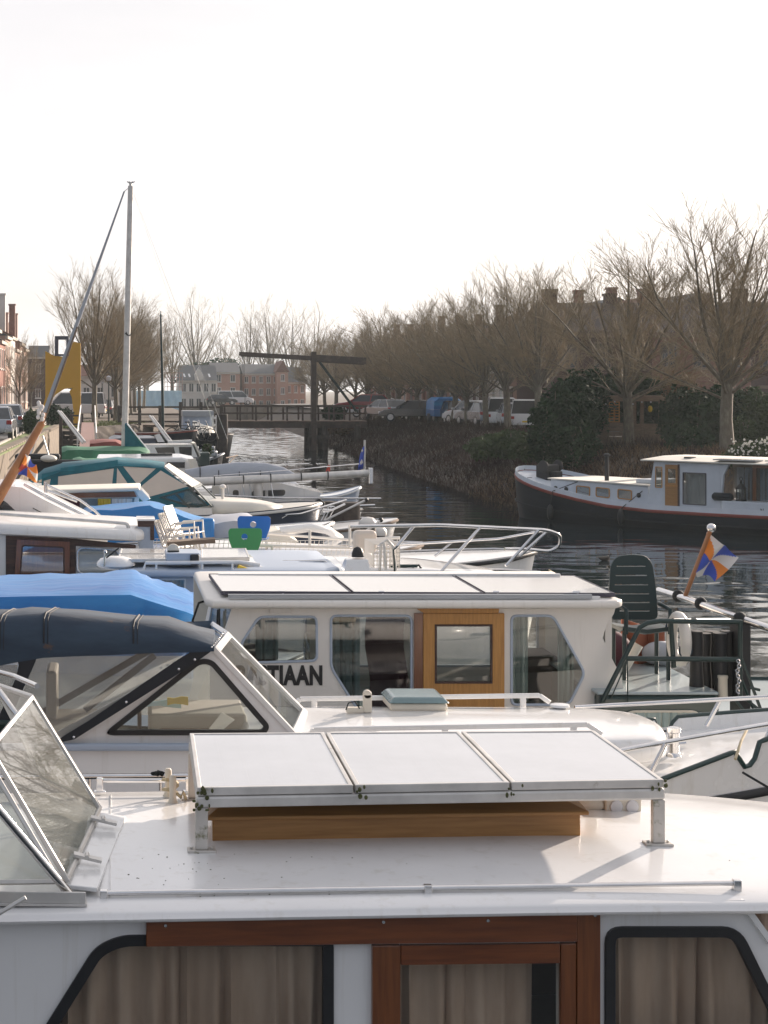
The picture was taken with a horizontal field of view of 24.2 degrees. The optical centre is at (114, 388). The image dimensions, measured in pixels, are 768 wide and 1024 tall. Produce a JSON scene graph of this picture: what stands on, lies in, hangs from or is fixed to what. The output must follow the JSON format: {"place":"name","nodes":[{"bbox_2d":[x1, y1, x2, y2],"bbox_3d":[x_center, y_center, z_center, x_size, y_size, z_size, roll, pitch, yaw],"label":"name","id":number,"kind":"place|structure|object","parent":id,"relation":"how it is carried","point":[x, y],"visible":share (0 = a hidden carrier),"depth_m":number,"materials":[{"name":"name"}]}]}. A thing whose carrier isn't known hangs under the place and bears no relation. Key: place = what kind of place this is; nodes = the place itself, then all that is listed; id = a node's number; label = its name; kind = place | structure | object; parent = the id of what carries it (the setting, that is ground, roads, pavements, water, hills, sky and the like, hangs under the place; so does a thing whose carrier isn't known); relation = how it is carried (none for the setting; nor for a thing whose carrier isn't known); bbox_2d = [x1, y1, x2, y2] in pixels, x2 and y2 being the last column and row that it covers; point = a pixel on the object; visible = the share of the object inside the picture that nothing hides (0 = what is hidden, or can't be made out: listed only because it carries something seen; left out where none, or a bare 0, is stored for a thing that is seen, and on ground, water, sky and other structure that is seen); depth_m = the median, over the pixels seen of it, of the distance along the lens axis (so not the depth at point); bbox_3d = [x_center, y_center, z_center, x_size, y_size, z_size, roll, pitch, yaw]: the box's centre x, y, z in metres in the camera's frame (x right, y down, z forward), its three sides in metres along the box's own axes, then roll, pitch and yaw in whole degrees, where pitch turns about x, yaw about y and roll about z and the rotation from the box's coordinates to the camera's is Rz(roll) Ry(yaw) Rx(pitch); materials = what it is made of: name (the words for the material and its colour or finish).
{"place":"outdoors","nodes":[
{"label":"outdoors","id":0,"kind":"place"},
{"bbox_2d":[0,293,16,403],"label":"row house","id":1,"kind":"structure","parent":0,"point":[3,320],"depth_m":158.20,"materials":[{"name":"white paint"}]},
{"bbox_2d":[0,427,18,440],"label":"road","id":2,"kind":"structure","parent":0,"point":[3,436],"depth_m":82.87,"materials":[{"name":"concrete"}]},
{"bbox_2d":[0,406,17,438],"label":"parked car","id":3,"kind":"object","parent":2,"relation":"on","point":[8,422],"visible":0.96,"depth_m":74.25,"materials":[{"name":"silver metal"}]},
{"bbox_2d":[41,392,106,416],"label":"parked van","id":4,"kind":"object","parent":2,"relation":"on","point":[63,399],"visible":0.35,"depth_m":135.09,"materials":[{"name":"metal"}]},
{"bbox_2d":[28,392,732,504],"bbox_3d":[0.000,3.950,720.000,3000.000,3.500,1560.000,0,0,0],"label":"ground","id":5,"kind":"structure","parent":0,"point":[105,432],"depth_m":119.07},
{"bbox_2d":[4,331,43,403],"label":"street tree","id":6,"kind":"object","parent":5,"relation":"on","point":[20,371],"visible":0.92,"depth_m":149.72,"materials":[{"name":"brown plant"}]},
{"bbox_2d":[0,424,58,480],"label":"quay wall","id":7,"kind":"structure","parent":5,"relation":"on","point":[51,438],"depth_m":77.74,"materials":[{"name":"stone"}]},
{"bbox_2d":[18,336,51,411],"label":"street tree","id":8,"kind":"object","parent":5,"relation":"on","point":[33,386],"visible":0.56,"depth_m":169.93,"materials":[{"name":"brown plant"}]},
{"bbox_2d":[28,346,50,405],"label":"gable house","id":9,"kind":"structure","parent":5,"relation":"on","point":[40,396],"depth_m":222.00,"materials":[{"name":"brick"}]},
{"bbox_2d":[42,336,80,425],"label":"street sculpture","id":10,"kind":"object","parent":5,"relation":"on","point":[70,376],"visible":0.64,"depth_m":110.00,"materials":[{"name":"yellow paint"}]},
{"bbox_2d":[77,405,96,446],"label":"gangway","id":11,"kind":"object","parent":5,"relation":"on","point":[87,431],"visible":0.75,"depth_m":80.41,"materials":[{"name":"metal"}]},
{"bbox_2d":[34,255,161,423],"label":"street tree","id":12,"kind":"object","parent":5,"relation":"on","point":[93,337],"visible":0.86,"depth_m":115.39,"materials":[{"name":"brown plant"}]},
{"bbox_2d":[81,365,132,408],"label":"long building","id":13,"kind":"structure","parent":5,"relation":"on","point":[85,388],"depth_m":205.00,"materials":[{"name":"white paint"}]},
{"bbox_2d":[64,291,167,420],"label":"street tree","id":14,"kind":"object","parent":5,"relation":"on","point":[116,377],"visible":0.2,"depth_m":127.83,"materials":[{"name":"brown plant"}]},
{"bbox_2d":[82,292,175,417],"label":"street tree","id":15,"kind":"object","parent":5,"relation":"on","point":[142,363],"visible":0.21,"depth_m":139.64,"materials":[{"name":"brown plant"}]},
{"bbox_2d":[89,288,178,415],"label":"street tree","id":16,"kind":"object","parent":5,"relation":"on","point":[144,314],"visible":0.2,"depth_m":151.55,"materials":[{"name":"brown plant"}]},
{"bbox_2d":[136,372,182,409],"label":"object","id":17,"kind":"object","parent":5,"relation":"on","point":[171,398],"visible":0.55,"depth_m":226.02,"materials":[{"name":"blue"}]},
{"bbox_2d":[118,402,222,430],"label":"wooden footbridge","id":18,"kind":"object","parent":5,"relation":"on","point":[180,407],"visible":0.44,"depth_m":120.95,"materials":[{"name":"brown wood"}]},
{"bbox_2d":[154,285,228,370],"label":"tall tree","id":19,"kind":"object","parent":5,"relation":"on","point":[198,351],"visible":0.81,"depth_m":299.60,"materials":[{"name":"brown plant"}]},
{"bbox_2d":[177,365,217,405],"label":"white building","id":20,"kind":"structure","parent":5,"relation":"on","point":[192,393],"depth_m":244.00,"materials":[{"name":"paint"}]},
{"bbox_2d":[209,363,239,404],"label":"brick building","id":21,"kind":"structure","parent":5,"relation":"on","point":[228,375],"depth_m":259.00,"materials":[{"name":"brick"}]},
{"bbox_2d":[205,301,287,363],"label":"tall tree","id":22,"kind":"object","parent":5,"relation":"on","point":[241,339],"visible":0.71,"depth_m":320.03,"materials":[{"name":"brown plant"}]},
{"bbox_2d":[239,364,274,403],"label":"brick building","id":23,"kind":"structure","parent":5,"relation":"on","point":[258,385],"depth_m":262.00,"materials":[{"name":"brick"}]},
{"bbox_2d":[222,292,306,363],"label":"tall tree","id":24,"kind":"object","parent":5,"relation":"on","point":[267,342],"visible":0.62,"depth_m":325.18,"materials":[{"name":"brown plant"}]},
{"bbox_2d":[273,361,288,403],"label":"gable house","id":25,"kind":"structure","parent":5,"relation":"on","point":[281,386],"depth_m":258.00,"materials":[{"name":"brick"}]},
{"bbox_2d":[220,352,367,450],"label":"drawbridge","id":26,"kind":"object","parent":5,"relation":"on","point":[315,431],"visible":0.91,"depth_m":119.85,"materials":[{"name":"brown wood"}]},
{"bbox_2d":[256,300,332,366],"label":"tall tree","id":27,"kind":"object","parent":5,"relation":"on","point":[289,350],"visible":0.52,"depth_m":329.18,"materials":[{"name":"brown plant"}]},
{"bbox_2d":[287,367,305,402],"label":"brick building","id":28,"kind":"structure","parent":5,"relation":"on","point":[295,395],"depth_m":266.00,"materials":[{"name":"brick"}]},
{"bbox_2d":[283,329,350,410],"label":"street tree","id":29,"kind":"object","parent":5,"relation":"on","point":[325,390],"visible":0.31,"depth_m":171.28,"materials":[{"name":"brown plant"}]},
{"bbox_2d":[288,322,375,404],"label":"street tree","id":30,"kind":"object","parent":5,"relation":"on","point":[307,371],"visible":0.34,"depth_m":162.84,"materials":[{"name":"brown plant"}]},
{"bbox_2d":[316,322,371,397],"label":"street tree","id":31,"kind":"object","parent":5,"relation":"on","point":[355,392],"visible":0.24,"depth_m":154.26,"materials":[{"name":"brown plant"}]},
{"bbox_2d":[317,318,391,393],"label":"street tree","id":32,"kind":"object","parent":5,"relation":"on","point":[366,390],"visible":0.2,"depth_m":145.92,"materials":[{"name":"brown plant"}]},
{"bbox_2d":[326,316,422,417],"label":"street tree","id":33,"kind":"object","parent":5,"relation":"on","point":[375,387],"visible":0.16,"depth_m":138.66,"materials":[{"name":"brown plant"}]},
{"bbox_2d":[330,302,428,398],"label":"street tree","id":34,"kind":"object","parent":5,"relation":"on","point":[356,345],"visible":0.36,"depth_m":133.73,"materials":[{"name":"brown plant"}]},
{"bbox_2d":[339,313,426,420],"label":"street tree","id":35,"kind":"object","parent":5,"relation":"on","point":[400,394],"visible":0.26,"depth_m":127.83,"materials":[{"name":"brown plant"}]},
{"bbox_2d":[361,399,404,419],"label":"parked car","id":36,"kind":"object","parent":5,"relation":"on","point":[375,406],"visible":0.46,"depth_m":125.90,"materials":[{"name":"silver metal"}]},
{"bbox_2d":[354,305,440,420],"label":"street tree","id":37,"kind":"object","parent":5,"relation":"on","point":[417,393],"visible":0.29,"depth_m":121.67,"materials":[{"name":"brown plant"}]},
{"bbox_2d":[378,400,426,421],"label":"parked car","id":38,"kind":"object","parent":5,"relation":"on","point":[412,408],"visible":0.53,"depth_m":117.22,"materials":[{"name":"grey metal"}]},
{"bbox_2d":[361,303,491,422],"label":"street tree","id":39,"kind":"object","parent":5,"relation":"on","point":[441,393],"visible":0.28,"depth_m":113.20,"materials":[{"name":"brown plant"}]},
{"bbox_2d":[363,291,492,419],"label":"street tree","id":40,"kind":"object","parent":5,"relation":"on","point":[430,394],"visible":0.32,"depth_m":116.78,"materials":[{"name":"brown plant"}]},
{"bbox_2d":[391,292,497,424],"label":"street tree","id":41,"kind":"object","parent":5,"relation":"on","point":[454,395],"visible":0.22,"depth_m":108.20,"materials":[{"name":"brown plant"}]},
{"bbox_2d":[406,310,514,425],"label":"street tree","id":42,"kind":"object","parent":5,"relation":"on","point":[466,394],"visible":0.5,"depth_m":103.80,"materials":[{"name":"brown plant"}]},
{"bbox_2d":[454,401,482,425],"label":"parked car","id":43,"kind":"object","parent":5,"relation":"on","point":[474,411],"visible":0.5,"depth_m":103.09,"materials":[{"name":"silver metal"}]},
{"bbox_2d":[408,265,553,424],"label":"street tree","id":44,"kind":"object","parent":5,"relation":"on","point":[485,388],"visible":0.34,"depth_m":98.84,"materials":[{"name":"brown plant"}]},
{"bbox_2d":[462,429,534,464],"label":"bank shrub","id":45,"kind":"object","parent":5,"relation":"on","point":[513,444],"visible":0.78,"depth_m":73.73,"materials":[{"name":"green plant"}]},
{"bbox_2d":[410,252,595,429],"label":"street tree","id":46,"kind":"object","parent":5,"relation":"on","point":[505,381],"visible":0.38,"depth_m":92.99,"materials":[{"name":"brown plant"}]},
{"bbox_2d":[511,399,534,428],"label":"parked van","id":47,"kind":"object","parent":5,"relation":"on","point":[520,409],"visible":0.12,"depth_m":93.91,"materials":[{"name":"white metal"}]},
{"bbox_2d":[443,253,618,407],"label":"street tree","id":48,"kind":"object","parent":5,"relation":"on","point":[536,381],"visible":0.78,"depth_m":87.92,"materials":[{"name":"brown plant"}]},
{"bbox_2d":[328,414,737,506],"bbox_3d":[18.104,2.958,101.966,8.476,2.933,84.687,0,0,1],"label":"undergrowth","id":49,"kind":"object","parent":5,"relation":"on","point":[440,443],"visible":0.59,"depth_m":87.50,"materials":[{"name":"plant"}]},
{"bbox_2d":[526,366,616,471],"bbox_3d":[17.480,1.074,66.988,3.001,4.063,7.215,0,0,21],"label":"garden hedge","id":50,"kind":"object","parent":5,"relation":"on","point":[567,417],"visible":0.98,"depth_m":64.89,"materials":[{"name":"green plant"}]},
{"bbox_2d":[517,289,653,422],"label":"terrace house","id":51,"kind":"structure","parent":5,"relation":"on","point":[524,392],"depth_m":99.65,"materials":[{"name":"brick"}]},
{"bbox_2d":[494,224,763,446],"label":"street tree","id":52,"kind":"object","parent":5,"relation":"on","point":[625,386],"visible":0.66,"depth_m":66.92,"materials":[{"name":"brown plant"}]},
{"bbox_2d":[592,395,665,444],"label":"pergola","id":53,"kind":"object","parent":5,"relation":"on","point":[643,429],"visible":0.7,"depth_m":68.37,"materials":[{"name":"brown wood"}]},
{"bbox_2d":[596,367,669,431],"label":"garden hedge","id":54,"kind":"object","parent":5,"relation":"on","point":[652,416],"visible":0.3,"depth_m":70.58,"materials":[{"name":"green plant"}]},
{"bbox_2d":[585,190,767,451],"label":"street tree","id":55,"kind":"object","parent":5,"relation":"on","point":[727,363],"visible":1,"depth_m":60.02,"materials":[{"name":"brown plant"}]},
{"bbox_2d":[632,289,751,395],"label":"terrace house","id":56,"kind":"structure","parent":5,"relation":"on","point":[748,384],"depth_m":99.00,"materials":[{"name":"brown brick"}]},
{"bbox_2d":[654,381,745,450],"bbox_3d":[21.798,1.209,64.653,3.380,3.016,5.249,0,0,13],"label":"garden hedge","id":57,"kind":"object","parent":5,"relation":"on","point":[687,417],"visible":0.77,"depth_m":64.54,"materials":[{"name":"green plant"}]},
{"bbox_2d":[720,436,767,468],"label":"flowering shrub","id":58,"kind":"object","parent":5,"relation":"on","point":[756,448],"visible":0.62,"depth_m":55.92,"materials":[{"name":"white plant"}]},
{"bbox_2d":[732,386,767,443],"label":"garden shrub","id":59,"kind":"object","parent":5,"relation":"on","point":[752,426],"visible":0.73,"depth_m":64.70,"materials":[{"name":"green plant"}]},
{"bbox_2d":[0,0,767,391],"label":"sky","id":60,"kind":"structure","parent":0,"point":[341,156],"materials":[{"name":"white"}]},
{"bbox_2d":[37,422,767,676],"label":"water","id":61,"kind":"structure","parent":0,"point":[740,584],"depth_m":49.51,"materials":[{"name":"black liquid"}]},
{"bbox_2d":[59,414,82,459],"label":"timber landing","id":62,"kind":"object","parent":61,"relation":"in","point":[69,437],"visible":0.42,"depth_m":91.90,"materials":[{"name":"wood"}]},
{"bbox_2d":[39,483,149,508],"bbox_3d":[-2.138,3.258,33.300,7.730,2.885,2.674,0,0,0],"label":"cabin boat","id":63,"kind":"object","parent":61,"relation":"on","point":[96,494],"visible":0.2,"depth_m":32.37,"materials":[{"name":"paint"}]},
{"bbox_2d":[0,479,192,548],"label":"sports cruiser","id":64,"kind":"object","parent":61,"relation":"on","point":[25,496],"visible":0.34,"depth_m":27.60,"materials":[{"name":"paint"}]},
{"bbox_2d":[0,436,193,508],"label":"covered boat","id":65,"kind":"object","parent":61,"relation":"on","point":[41,461],"visible":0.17,"depth_m":45.81,"materials":[{"name":"beige paint"}]},
{"bbox_2d":[29,181,225,485],"bbox_3d":[0.388,-0.739,52.300,8.030,10.878,2.874,0,0,0],"label":"sailing yacht","id":66,"kind":"object","parent":61,"relation":"on","point":[132,442],"visible":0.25,"depth_m":51.88,"materials":[{"name":"white paint"}]},
{"bbox_2d":[0,569,303,678],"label":"covered boat","id":67,"kind":"object","parent":61,"relation":"on","point":[132,592],"visible":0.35,"depth_m":18.12,"materials":[{"name":"fabric"}]},
{"bbox_2d":[97,453,211,495],"bbox_3d":[1.713,3.251,49.400,5.832,2.898,2.474,0,0,0],"label":"cabin boat","id":68,"kind":"object","parent":61,"relation":"on","point":[182,462],"visible":0.05,"depth_m":48.51,"materials":[{"name":"white plastic"}]},
{"bbox_2d":[115,311,197,442],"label":"sloop","id":69,"kind":"object","parent":61,"relation":"on","point":[191,434],"visible":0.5,"depth_m":79.40,"materials":[{"name":"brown wood"}]},
{"bbox_2d":[144,440,200,479],"bbox_3d":[1.863,3.192,59.000,4.734,3.016,2.674,0,0,0],"label":"cabin boat","id":70,"kind":"object","parent":61,"relation":"on","point":[187,447],"visible":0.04,"depth_m":58.02,"materials":[{"name":"white plastic"}]},
{"bbox_2d":[0,457,346,522],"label":"canopy cruiser","id":71,"kind":"object","parent":61,"relation":"on","point":[158,481],"visible":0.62,"depth_m":36.01,"materials":[{"name":"beige paint"}]},
{"bbox_2d":[181,410,233,461],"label":"houseboat","id":72,"kind":"object","parent":61,"relation":"on","point":[201,416],"visible":0.31,"depth_m":86.90,"materials":[{"name":"paint"}]},
{"bbox_2d":[84,501,334,543],"bbox_3d":[0.863,3.350,31.294,6.131,2.700,2.661,0,0,0],"label":"covered boat","id":73,"kind":"object","parent":61,"relation":"on","point":[217,526],"visible":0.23,"depth_m":30.30,"materials":[{"name":"blue fabric"}]},
{"bbox_2d":[217,414,227,463],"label":"mooring post","id":74,"kind":"object","parent":61,"relation":"in","point":[222,443],"visible":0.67,"depth_m":83.78,"materials":[{"name":"wood"}]},
{"bbox_2d":[0,510,537,575],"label":"cabin boat","id":75,"kind":"object","parent":61,"relation":"on","point":[36,542],"visible":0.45,"depth_m":24.82,"materials":[{"name":"paint"}]},
{"bbox_2d":[0,400,46,504],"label":"stern flag","id":76,"kind":"object","parent":75,"relation":"attached to","point":[22,464],"visible":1,"depth_m":27.22,"materials":[{"name":"brown fabric"}]},
{"bbox_2d":[154,519,193,548],"bbox_3d":[0.887,2.263,25.488,0.478,0.777,0.414,-9,-3,22],"label":"garden chair","id":77,"kind":"object","parent":75,"relation":"on","point":[157,527],"visible":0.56,"depth_m":25.44,"materials":[{"name":"white plastic"}]},
{"bbox_2d":[158,512,200,549],"bbox_3d":[0.957,2.163,25.518,0.478,0.777,0.414,-9,-3,22],"label":"garden chair","id":78,"kind":"object","parent":77,"relation":"on","point":[161,516],"visible":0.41,"depth_m":25.50,"materials":[{"name":"white plastic"}]},
{"bbox_2d":[163,505,206,548],"bbox_3d":[1.027,2.063,25.548,0.478,0.777,0.414,-9,-3,22],"label":"garden chair","id":79,"kind":"object","parent":78,"relation":"on","point":[168,514],"visible":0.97,"depth_m":25.57,"materials":[{"name":"white plastic"}]},
{"bbox_2d":[228,528,261,549],"bbox_3d":[1.826,2.356,24.825,0.478,0.761,0.404,0,-4,-4],"label":"shell chair","id":80,"kind":"object","parent":75,"relation":"in","point":[252,541],"visible":0.72,"depth_m":24.64,"materials":[{"name":"green plastic"}]},
{"bbox_2d":[237,516,270,548],"bbox_3d":[2.041,2.236,25.524,0.478,0.761,0.404,0,-4,8],"label":"shell chair","id":81,"kind":"object","parent":75,"relation":"on","point":[263,523],"visible":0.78,"depth_m":25.34,"materials":[{"name":"blue plastic"}]},
{"bbox_2d":[211,482,380,520],"bbox_3d":[2.663,3.451,42.157,7.332,2.498,3.161,0,0,0],"label":"sailing boat","id":82,"kind":"object","parent":61,"relation":"on","point":[280,492],"visible":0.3,"depth_m":41.20,"materials":[{"name":"paint"}]},
{"bbox_2d":[180,462,294,482],"bbox_3d":[3.107,2.071,43.500,2.986,0.515,0.424,0,0,0],"label":"furled sail","id":83,"kind":"object","parent":82,"relation":"attached to","point":[226,468],"visible":0.56,"depth_m":43.34,"materials":[{"name":"grey fabric"}]},
{"bbox_2d":[194,463,372,485],"bbox_3d":[3.962,2.006,41.006,4.459,0.492,0.236,0,0,-13],"label":"lowered mast","id":84,"kind":"object","parent":82,"relation":"on","point":[243,479],"visible":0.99,"depth_m":40.94,"materials":[{"name":"metal"}]},
{"bbox_2d":[96,523,561,664],"bbox_3d":[1.704,3.186,22.752,10.860,3.028,3.450,0,0,-6],"label":"cabin boat","id":85,"kind":"object","parent":61,"relation":"on","point":[174,564],"visible":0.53,"depth_m":21.57,"materials":[{"name":"paint"}]},
{"bbox_2d":[364,538,399,569],"bbox_3d":[3.389,2.078,22.095,0.332,0.449,1.022,0,0,0],"label":"wire crate","id":86,"kind":"object","parent":85,"relation":"on","point":[377,542],"visible":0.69,"depth_m":21.80,"materials":[{"name":"white plastic"}]},
{"bbox_2d":[261,523,423,550],"bbox_3d":[2.813,3.433,29.000,4.633,2.535,2.174,0,0,0],"label":"launch","id":87,"kind":"object","parent":61,"relation":"on","point":[316,528],"visible":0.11,"depth_m":28.22,"materials":[{"name":"white plastic"}]},
{"bbox_2d":[329,501,359,521],"bbox_3d":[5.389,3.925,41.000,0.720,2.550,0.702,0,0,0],"label":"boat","id":88,"kind":"object","parent":61,"relation":"in","point":[352,514],"visible":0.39,"depth_m":40.70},
{"bbox_2d":[318,503,398,544],"bbox_3d":[3.913,3.620,39.000,4.832,2.160,2.074,0,0,0],"label":"open boat","id":89,"kind":"object","parent":61,"relation":"on","point":[341,527],"visible":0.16,"depth_m":38.75,"materials":[{"name":"white paint"}]},
{"bbox_2d":[0,670,767,1023],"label":"motor yacht","id":90,"kind":"object","parent":61,"relation":"on","point":[584,876],"visible":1,"depth_m":7.03,"materials":[{"name":"paint"}]},
{"bbox_2d":[46,935,333,1023],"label":"window","id":91,"kind":"structure","parent":90,"relation":"in","point":[108,946],"depth_m":6.78,"materials":[{"name":"rubber"}]},
{"bbox_2d":[371,942,575,1023],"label":"door","id":92,"kind":"structure","parent":90,"relation":"in","point":[386,959],"depth_m":6.85,"materials":[{"name":"brown wood"}]},
{"bbox_2d":[604,926,767,1023],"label":"window","id":93,"kind":"structure","parent":90,"relation":"in","point":[613,934],"depth_m":6.90,"materials":[{"name":"rubber"}]},
{"bbox_2d":[0,571,767,742],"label":"wheelhouse boat","id":94,"kind":"object","parent":61,"relation":"on","point":[567,659],"visible":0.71,"depth_m":15.50,"materials":[{"name":"beige paint"}]},
{"bbox_2d":[609,554,672,679],"bbox_3d":[4.801,2.086,16.064,0.498,1.118,0.471,0,0,0],"label":"deck chair","id":95,"kind":"object","parent":94,"relation":"on","point":[633,575],"visible":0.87,"depth_m":16.15,"materials":[{"name":"plastic"}]},
{"bbox_2d":[616,619,665,670],"bbox_3d":[4.918,2.490,16.683,0.979,0.540,0.634,0,0,-44],"label":"gear pile","id":96,"kind":"object","parent":94,"relation":"on","point":[643,645],"visible":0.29,"depth_m":16.72,"materials":[{"name":"red fabric"}]},
{"bbox_2d":[665,611,692,666],"bbox_3d":[5.060,2.243,15.700,0.130,0.500,0.500,0,0,0],"label":"life ring","id":97,"kind":"object","parent":94,"relation":"hanging from","point":[685,647],"visible":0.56,"depth_m":15.51,"materials":[{"name":"white plastic"}]},
{"bbox_2d":[683,523,738,595],"bbox_3d":[5.686,1.613,16.559,0.655,0.693,0.155,0,0,-21],"label":"stern flag","id":98,"kind":"object","parent":94,"relation":"on","point":[716,559],"visible":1,"depth_m":16.52,"materials":[{"name":"multicoloured fabric"}]},
{"bbox_2d":[0,607,767,801],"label":"cabin cruiser","id":99,"kind":"object","parent":61,"relation":"on","point":[714,752],"visible":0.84,"depth_m":11.89,"materials":[{"name":"paint"}]},
{"bbox_2d":[107,659,268,734],"bbox_3d":[0.496,2.088,11.873,1.097,0.517,0.035,0,0,0],"label":"window","id":100,"kind":"structure","parent":99,"relation":"in","point":[114,730],"depth_m":11.86,"materials":[{"name":"rubber"}]},
{"bbox_2d":[514,453,767,536],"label":"barge","id":101,"kind":"object","parent":61,"relation":"on","point":[664,501],"visible":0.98,"depth_m":52.73,"materials":[{"name":"white paint"}]},
{"bbox_2d":[665,464,677,505],"bbox_3d":[16.702,2.935,52.482,0.060,1.330,0.451,0,0,-39],"label":"door","id":102,"kind":"structure","parent":101,"relation":"in","point":[671,489],"depth_m":52.48,"materials":[{"name":"brown wood"}]},
{"bbox_2d":[727,288,767,395],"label":"terrace house","id":103,"kind":"structure","parent":0,"point":[761,382],"depth_m":99.00,"materials":[{"name":"brick"}]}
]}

